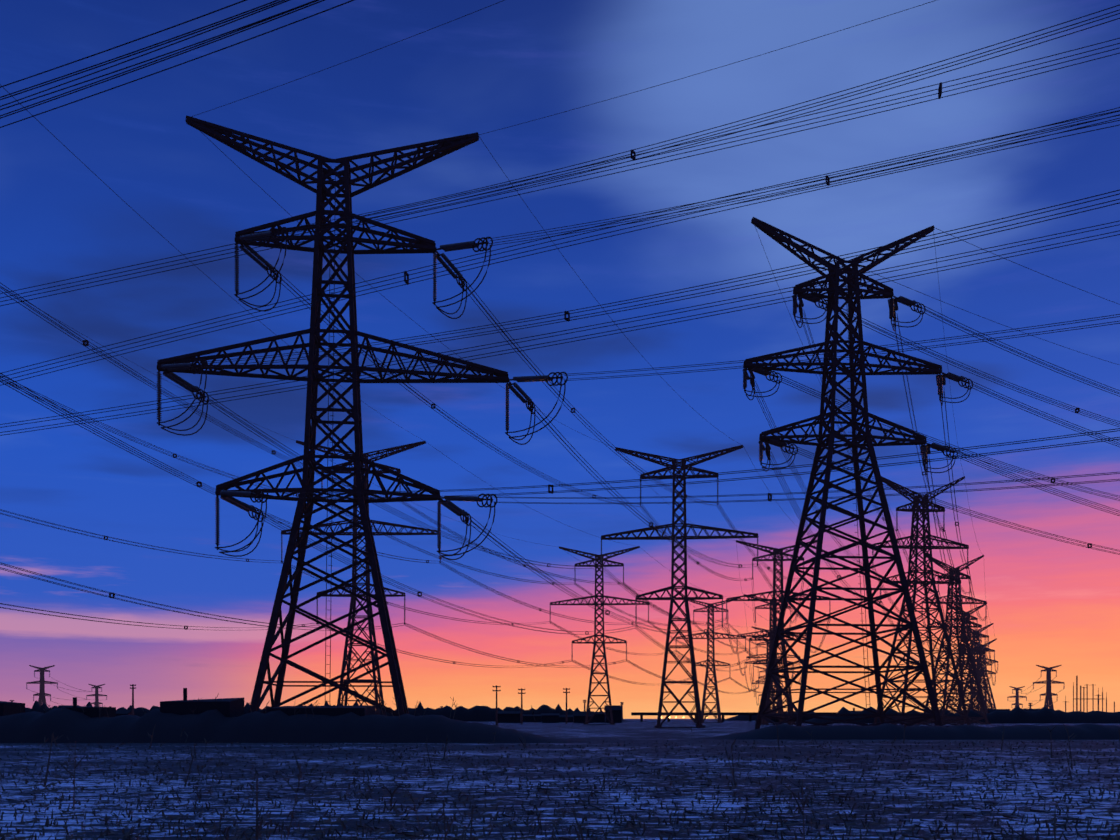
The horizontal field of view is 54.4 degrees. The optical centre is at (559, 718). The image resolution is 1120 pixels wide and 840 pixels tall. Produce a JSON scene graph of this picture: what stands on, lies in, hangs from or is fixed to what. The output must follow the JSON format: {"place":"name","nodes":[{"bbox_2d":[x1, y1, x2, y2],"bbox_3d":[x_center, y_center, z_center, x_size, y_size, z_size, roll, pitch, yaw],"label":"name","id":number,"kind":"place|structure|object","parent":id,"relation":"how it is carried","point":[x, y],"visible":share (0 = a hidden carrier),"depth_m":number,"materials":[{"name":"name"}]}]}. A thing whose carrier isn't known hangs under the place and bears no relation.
{"place":"outdoors","nodes":[
{"label":"outdoors","id":0,"kind":"place"},
{"bbox_2d":[157,231,550,547],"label":"tower insulators","id":1,"kind":"object","parent":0,"point":[448,504],"visible":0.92,"depth_m":99.67,"materials":[{"name":"black ceramic"}]},
{"bbox_2d":[281,481,440,621],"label":"tower insulators","id":2,"kind":"object","parent":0,"point":[317,599],"visible":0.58,"depth_m":236.09,"materials":[{"name":"black ceramic"}]},
{"bbox_2d":[157,230,565,559],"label":"tower jumpers","id":3,"kind":"object","parent":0,"point":[262,522],"visible":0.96,"depth_m":98.57,"materials":[{"name":"black metal"}]},
{"bbox_2d":[58,705,1054,722],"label":"buildings","id":4,"kind":"structure","parent":0,"point":[515,717],"depth_m":460.58,"materials":[{"name":"black"}]},
{"bbox_2d":[0,719,1119,839],"bbox_3d":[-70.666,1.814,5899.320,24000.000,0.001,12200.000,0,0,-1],"label":"ground","id":5,"kind":"structure","parent":0,"point":[645,731],"depth_m":30.00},
{"bbox_2d":[26,665,57,705],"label":"tower","id":6,"kind":"structure","parent":5,"relation":"on","point":[41,694],"depth_m":902.48,"materials":[{"name":"metal"}]},
{"bbox_2d":[86,684,106,706],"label":"tower","id":7,"kind":"structure","parent":5,"relation":"on","point":[96,702],"depth_m":1203.47,"materials":[{"name":"metal"}]},
{"bbox_2d":[28,680,1059,708],"bbox_3d":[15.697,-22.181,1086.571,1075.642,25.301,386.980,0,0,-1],"label":"conductors","id":8,"kind":"object","parent":7,"relation":"on","point":[106,699],"visible":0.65,"depth_m":1028.77,"materials":[{"name":"black"}]},
{"bbox_2d":[0,688,375,717],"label":"buildings","id":9,"kind":"structure","parent":5,"relation":"on","point":[229,707],"depth_m":85.52,"materials":[{"name":"black"}]},
{"bbox_2d":[0,708,589,742],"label":"berm","id":10,"kind":"structure","parent":5,"relation":"on","point":[217,726],"depth_m":82.31,"materials":[{"name":"black soil"}]},
{"bbox_2d":[25,700,638,721],"bbox_3d":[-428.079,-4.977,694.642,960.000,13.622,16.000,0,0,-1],"label":"trees","id":11,"kind":"object","parent":5,"relation":"on","point":[476,713],"visible":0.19,"depth_m":694.03,"materials":[{"name":"black"}]},
{"bbox_2d":[281,440,440,715],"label":"tower","id":12,"kind":"structure","parent":5,"relation":"on","point":[347,659],"depth_m":235.45,"materials":[{"name":"metal"}]},
{"bbox_2d":[157,115,567,715],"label":"tower","id":13,"kind":"structure","parent":5,"relation":"on","point":[418,243],"depth_m":98.35,"materials":[{"name":"metal"}]},
{"bbox_2d":[0,693,1119,839],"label":"stubble","id":14,"kind":"object","parent":5,"relation":"on","point":[258,832],"visible":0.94,"depth_m":23.49,"materials":[{"name":"brown plant"}]},
{"bbox_2d":[10,676,1114,724],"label":"utility poles","id":15,"kind":"object","parent":5,"relation":"on","point":[496,690],"visible":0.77,"depth_m":532.60,"materials":[{"name":"metal"}]},
{"bbox_2d":[550,546,648,724],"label":"tower","id":16,"kind":"structure","parent":5,"relation":"on","point":[596,559],"depth_m":335.71,"materials":[{"name":"metal"}]},
{"bbox_2d":[601,445,758,727],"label":"tower","id":17,"kind":"structure","parent":5,"relation":"on","point":[684,537],"depth_m":211.91,"materials":[{"name":"metal"}]},
{"bbox_2d":[676,598,745,722],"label":"tower","id":18,"kind":"structure","parent":5,"relation":"on","point":[711,607],"depth_m":478.27,"materials":[{"name":"metal"}]},
{"bbox_2d":[631,712,836,721],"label":"viaduct","id":19,"kind":"object","parent":5,"relation":"on","point":[641,714],"visible":0.35,"depth_m":639.98,"materials":[{"name":"black concrete"}]},
{"bbox_2d":[753,666,778,700],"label":"tower","id":20,"kind":"structure","parent":5,"relation":"on","point":[764,669],"depth_m":1102.15,"materials":[{"name":"metal"}]},
{"bbox_2d":[745,637,788,720],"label":"tower","id":21,"kind":"structure","parent":5,"relation":"on","point":[767,643],"depth_m":692.81,"materials":[{"name":"metal"}]},
{"bbox_2d":[737,594,805,722],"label":"tower","id":22,"kind":"structure","parent":5,"relation":"on","point":[770,607],"depth_m":465.36,"materials":[{"name":"metal"}]},
{"bbox_2d":[746,626,799,713],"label":"tower","id":23,"kind":"structure","parent":5,"relation":"on","point":[761,629],"depth_m":628.47,"materials":[{"name":"metal"}]},
{"bbox_2d":[726,540,829,724],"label":"tower","id":24,"kind":"structure","parent":5,"relation":"on","point":[775,554],"depth_m":323.59,"materials":[{"name":"metal"}]},
{"bbox_2d":[743,217,972,728],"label":"tower","id":25,"kind":"structure","parent":5,"relation":"on","point":[867,437],"depth_m":119.03,"materials":[{"name":"metal"}]},
{"bbox_2d":[713,710,1055,720],"bbox_3d":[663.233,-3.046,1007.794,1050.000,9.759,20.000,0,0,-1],"label":"hedge","id":26,"kind":"object","parent":5,"relation":"on","point":[742,718],"visible":0.08,"depth_m":994.07,"materials":[{"name":"black plant"}]},
{"bbox_2d":[700,723,1119,739],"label":"berm","id":27,"kind":"structure","parent":5,"relation":"on","point":[885,731],"depth_m":95.42,"materials":[{"name":"black soil"}]},
{"bbox_2d":[872,476,970,726],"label":"tower","id":28,"kind":"structure","parent":5,"relation":"on","point":[924,505],"depth_m":244.09,"materials":[{"name":"metal"}]},
{"bbox_2d":[0,0,1119,704],"bbox_3d":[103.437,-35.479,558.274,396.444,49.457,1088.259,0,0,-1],"label":"conductors","id":29,"kind":"object","parent":28,"relation":"attached to","point":[626,502],"visible":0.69,"depth_m":77.56,"materials":[{"name":"black"}]},
{"bbox_2d":[921,555,990,723],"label":"tower","id":30,"kind":"structure","parent":5,"relation":"on","point":[950,603],"depth_m":362.10,"materials":[{"name":"metal"}]},
{"bbox_2d":[795,706,1119,722],"bbox_3d":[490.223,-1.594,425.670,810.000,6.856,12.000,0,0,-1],"label":"hedge","id":31,"kind":"object","parent":5,"relation":"on","point":[1016,714],"visible":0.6,"depth_m":417.57,"materials":[{"name":"black plant"}]},
{"bbox_2d":[945,604,988,712],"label":"tower","id":32,"kind":"structure","parent":5,"relation":"on","point":[967,615],"depth_m":512.89,"materials":[{"name":"metal"}]},
{"bbox_2d":[961,623,994,709],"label":"tower","id":33,"kind":"structure","parent":5,"relation":"on","point":[978,660],"depth_m":621.13,"materials":[{"name":"metal"}]},
{"bbox_2d":[968,638,997,709],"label":"tower","id":34,"kind":"structure","parent":5,"relation":"on","point":[987,680],"depth_m":741.71,"materials":[{"name":"metal"}]},
{"bbox_2d":[1007,686,1026,706],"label":"tower","id":35,"kind":"structure","parent":5,"relation":"on","point":[1017,697],"depth_m":1285.39,"materials":[{"name":"metal"}]},
{"bbox_2d":[1033,665,1064,708],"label":"tower","id":36,"kind":"structure","parent":5,"relation":"on","point":[1048,682],"depth_m":896.84,"materials":[{"name":"metal"}]},
{"bbox_2d":[0,0,1119,718],"label":"sky","id":37,"kind":"structure","parent":0,"point":[506,63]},
{"bbox_2d":[549,567,648,658],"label":"tower insulators","id":38,"kind":"object","parent":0,"point":[626,644],"visible":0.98,"depth_m":336.54,"materials":[{"name":"black ceramic"}]},
{"bbox_2d":[600,478,758,623],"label":"tower insulators","id":39,"kind":"object","parent":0,"point":[717,500],"visible":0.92,"depth_m":212.45,"materials":[{"name":"black ceramic"}]},
{"bbox_2d":[675,612,745,675],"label":"tower insulators","id":40,"kind":"object","parent":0,"point":[727,621],"visible":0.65,"depth_m":479.19,"materials":[{"name":"ceramic"}]},
{"bbox_2d":[726,561,803,656],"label":"tower insulators","id":41,"kind":"object","parent":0,"point":[726,603],"visible":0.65,"depth_m":325.00,"materials":[{"name":"black ceramic"}]},
{"bbox_2d":[737,609,793,674],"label":"tower insulators","id":42,"kind":"object","parent":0,"point":[737,641],"visible":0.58,"depth_m":466.37,"materials":[{"name":"black ceramic"}]},
{"bbox_2d":[743,292,963,464],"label":"tower insulators","id":43,"kind":"object","parent":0,"point":[940,379],"visible":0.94,"depth_m":120.83,"materials":[{"name":"black ceramic"}]},
{"bbox_2d":[744,302,970,474],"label":"tower jumpers","id":44,"kind":"object","parent":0,"point":[802,322],"visible":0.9,"depth_m":121.47,"materials":[{"name":"black metal"}]},
{"bbox_2d":[872,515,968,600],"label":"tower insulators","id":45,"kind":"object","parent":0,"point":[944,528],"visible":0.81,"depth_m":245.71,"materials":[{"name":"black ceramic"}]},
{"bbox_2d":[921,579,986,638],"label":"tower insulators","id":46,"kind":"object","parent":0,"point":[969,589],"visible":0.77,"depth_m":363.79,"materials":[{"name":"black ceramic"}]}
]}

